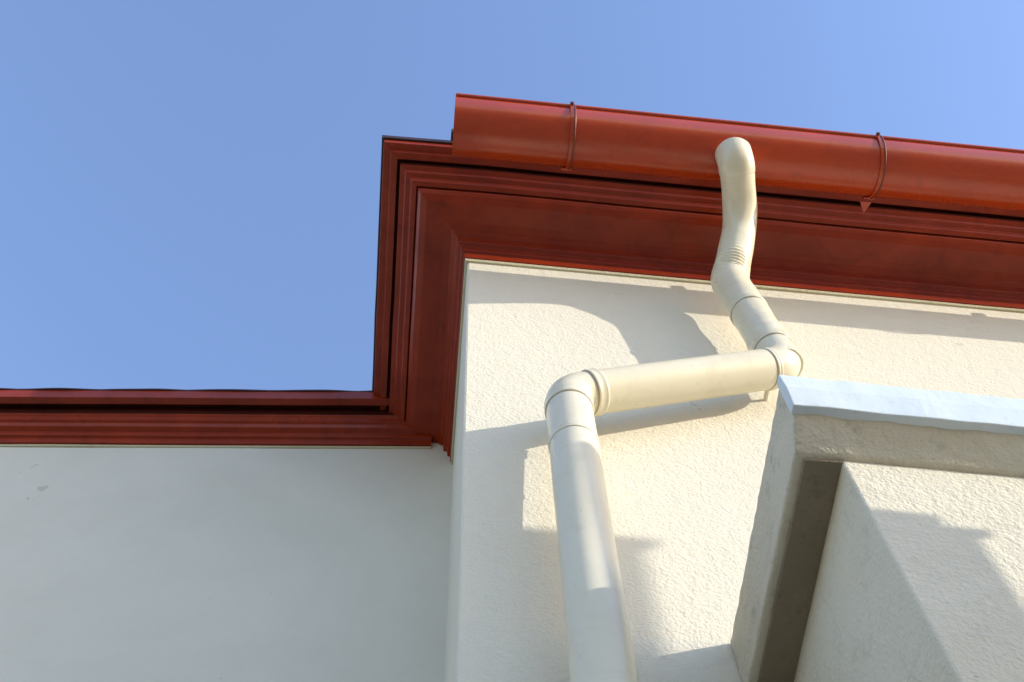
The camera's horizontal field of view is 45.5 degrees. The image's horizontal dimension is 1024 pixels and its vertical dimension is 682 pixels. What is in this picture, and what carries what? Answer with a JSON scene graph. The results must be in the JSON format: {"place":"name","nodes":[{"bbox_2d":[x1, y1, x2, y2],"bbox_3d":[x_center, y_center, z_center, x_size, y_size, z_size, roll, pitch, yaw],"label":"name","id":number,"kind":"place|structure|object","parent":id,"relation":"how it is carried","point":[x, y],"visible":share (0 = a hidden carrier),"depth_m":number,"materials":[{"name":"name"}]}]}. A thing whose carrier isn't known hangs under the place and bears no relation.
{"place":"outdoors","nodes":[
{"label":"outdoors","id":0,"kind":"place"},
{"bbox_2d":[0,442,452,681],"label":"wing wall","id":1,"kind":"structure","parent":0,"point":[216,565],"depth_m":3.42,"materials":[{"name":"white paint"}]},
{"bbox_2d":[0,444,430,448],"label":"wing sealant bead","id":2,"kind":"object","parent":1,"relation":"attached to","point":[214,446],"visible":1,"depth_m":4.02,"materials":[{"name":"white plastic"}]},
{"bbox_2d":[0,390,431,445],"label":"wing cornice","id":3,"kind":"structure","parent":1,"relation":"attached to","point":[109,417],"depth_m":4.07,"materials":[{"name":"red wood"}]},
{"bbox_2d":[0,388,373,391],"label":"wing roof edge","id":4,"kind":"object","parent":3,"relation":"on","point":[158,389],"visible":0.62,"depth_m":4.13,"materials":[{"name":"red metal"}]},
{"bbox_2d":[0,0,1023,390],"label":"sky","id":5,"kind":"structure","parent":0,"point":[190,189],"materials":[{"name":"blue"}]},
{"label":"ground","id":6,"kind":"structure","parent":0,"visible":0},
{"bbox_2d":[444,262,1023,681],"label":"front wall","id":7,"kind":"structure","parent":6,"relation":"on","point":[683,480],"depth_m":2.77,"materials":[{"name":"beige paint"}]},
{"bbox_2d":[544,137,803,681],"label":"downpipe","id":8,"kind":"object","parent":7,"relation":"attached to","point":[599,641],"visible":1,"depth_m":2.67,"materials":[{"name":"beige paint"}]},
{"bbox_2d":[374,140,1023,461],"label":"cornice","id":9,"kind":"structure","parent":7,"relation":"attached to","point":[445,213],"depth_m":3.82,"materials":[{"name":"red paint"}]},
{"bbox_2d":[372,135,452,389],"bbox_3d":[2.455,0.054,4.189,5.835,0.020,1.109,4,-66,-3],"label":"roof edge flashing","id":10,"kind":"object","parent":9,"relation":"on","point":[413,139],"visible":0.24,"depth_m":3.86,"materials":[{"name":"red metal"}]},
{"bbox_2d":[452,93,1023,212],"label":"roof gutter","id":11,"kind":"object","parent":9,"relation":"attached to","point":[566,137],"visible":0.98,"depth_m":3.64,"materials":[{"name":"red paint"}]},
{"bbox_2d":[450,258,1023,464],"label":"sealant bead","id":12,"kind":"object","parent":7,"relation":"attached to","point":[709,283],"visible":0.88,"depth_m":3.73,"materials":[{"name":"white plastic"}]},
{"bbox_2d":[730,375,1023,681],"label":"capped stucco pier","id":13,"kind":"structure","parent":6,"relation":"on","point":[886,543],"depth_m":1.81,"materials":[{"name":"white paint"}]}
]}

